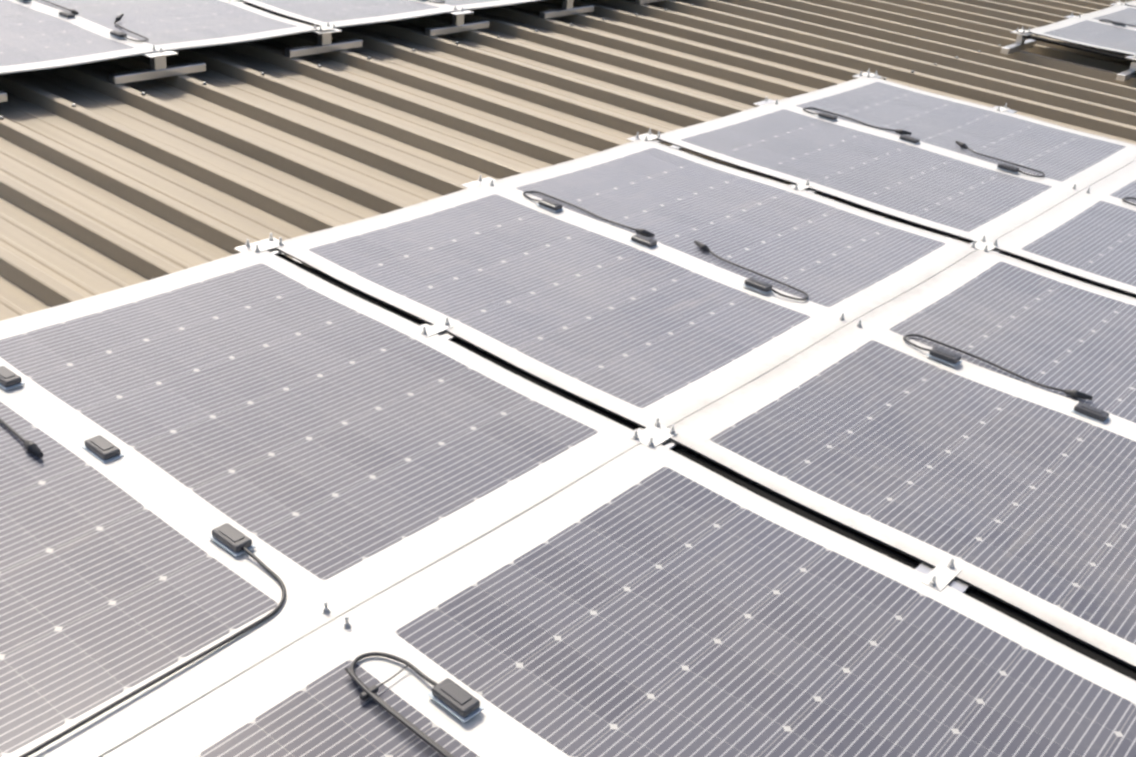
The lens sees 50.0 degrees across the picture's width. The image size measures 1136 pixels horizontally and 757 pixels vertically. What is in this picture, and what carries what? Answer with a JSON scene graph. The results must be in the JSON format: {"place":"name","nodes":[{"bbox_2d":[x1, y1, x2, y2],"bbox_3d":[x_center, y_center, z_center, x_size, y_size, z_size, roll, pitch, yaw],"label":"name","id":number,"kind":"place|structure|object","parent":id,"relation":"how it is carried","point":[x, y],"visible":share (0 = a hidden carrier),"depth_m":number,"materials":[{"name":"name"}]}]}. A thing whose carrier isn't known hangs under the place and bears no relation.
{"place":"outdoors","nodes":[
{"label":"outdoors","id":0,"kind":"place"},
{"bbox_2d":[0,112,1110,722],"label":"junction boxes","id":1,"kind":"object","parent":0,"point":[456,700],"visible":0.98,"depth_m":2.19,"materials":[{"name":"grey plastic"}]},
{"bbox_2d":[0,107,1135,756],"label":"cables","id":2,"kind":"object","parent":1,"relation":"attached to","point":[350,671],"visible":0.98,"depth_m":1.83,"materials":[{"name":"grey plastic"}]},
{"bbox_2d":[0,0,1135,669],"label":"roof","id":3,"kind":"structure","parent":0,"point":[106,186],"depth_m":4.78,"materials":[{"name":"beige metal"}]},
{"bbox_2d":[0,0,665,102],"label":"clamps and supports","id":4,"kind":"object","parent":3,"relation":"on","point":[159,68],"visible":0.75,"depth_m":5.23,"materials":[{"name":"white metal"}]},
{"bbox_2d":[0,0,316,73],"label":"solar panel","id":5,"kind":"object","parent":4,"relation":"on","point":[38,35],"visible":1,"depth_m":4.96,"materials":[{"name":"laminate"}]},
{"bbox_2d":[43,0,444,41],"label":"cables","id":6,"kind":"object","parent":5,"relation":"on","point":[117,19],"visible":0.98,"depth_m":4.98,"materials":[{"name":"grey plastic"}]},
{"bbox_2d":[20,0,425,38],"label":"junction boxes","id":7,"kind":"object","parent":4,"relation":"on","point":[115,33],"visible":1,"depth_m":4.97,"materials":[{"name":"grey plastic"}]},
{"bbox_2d":[239,0,539,27],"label":"solar panel","id":8,"kind":"object","parent":4,"relation":"on","point":[341,13],"visible":1,"depth_m":5.62,"materials":[{"name":"laminate"}]},
{"bbox_2d":[0,0,1038,483],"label":"roof screws","id":9,"kind":"object","parent":3,"relation":"on","point":[414,50],"visible":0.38,"depth_m":5.42,"materials":[{"name":"white metal"}]},
{"bbox_2d":[234,69,1135,680],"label":"clamps and supports","id":10,"kind":"object","parent":3,"relation":"on","point":[938,577],"visible":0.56,"depth_m":2.42,"materials":[{"name":"white"}]},
{"bbox_2d":[0,250,640,756],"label":"solar panel","id":11,"kind":"object","parent":10,"relation":"on","point":[316,440],"visible":1,"depth_m":2.20,"materials":[{"name":"laminate"}]},
{"bbox_2d":[103,444,1135,756],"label":"solar panel","id":12,"kind":"object","parent":10,"relation":"on","point":[641,600],"visible":1,"depth_m":1.86,"materials":[{"name":"laminate"}]},
{"bbox_2d":[274,139,977,428],"bbox_3d":[0.222,-0.357,3.331,1.235,0.011,1.595,26,34,32],"label":"solar panel","id":13,"kind":"object","parent":10,"relation":"on","point":[677,325],"visible":1,"depth_m":3.17,"materials":[{"name":"laminate"}]},
{"bbox_2d":[656,76,1135,242],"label":"solar panel","id":14,"kind":"object","parent":10,"relation":"on","point":[938,178],"visible":1,"depth_m":4.35,"materials":[{"name":"laminate"}]},
{"bbox_2d":[669,250,1135,668],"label":"solar panel","id":15,"kind":"object","parent":10,"relation":"on","point":[1011,490],"visible":0.96,"depth_m":2.52,"materials":[{"name":"laminate"}]},
{"bbox_2d":[991,160,1135,295],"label":"solar panel","id":16,"kind":"object","parent":10,"relation":"on","point":[1090,236],"visible":1,"depth_m":3.72,"materials":[{"name":"laminate"}]},
{"bbox_2d":[1000,0,1135,80],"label":"clamps and supports","id":17,"kind":"object","parent":3,"relation":"on","point":[1021,43],"visible":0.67,"depth_m":6.53,"materials":[{"name":"white metal"}]},
{"bbox_2d":[1027,4,1135,55],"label":"solar panel","id":18,"kind":"object","parent":17,"relation":"on","point":[1090,30],"visible":0.94,"depth_m":6.84,"materials":[{"name":"laminate"}]},
{"bbox_2d":[1112,21,1125,26],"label":"junction boxes","id":19,"kind":"object","parent":18,"relation":"on","point":[1118,23],"visible":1,"depth_m":7.05,"materials":[{"name":"grey plastic"}]},
{"bbox_2d":[1099,19,1135,26],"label":"cables","id":20,"kind":"object","parent":17,"relation":"on","point":[1113,21],"visible":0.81,"depth_m":7.12,"materials":[{"name":"grey plastic"}]},
{"bbox_2d":[1125,0,1135,6],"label":"flex solar panel","id":21,"kind":"object","parent":17,"relation":"on","point":[1132,3],"visible":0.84,"depth_m":7.82,"materials":[{"name":"laminate"}]}
]}

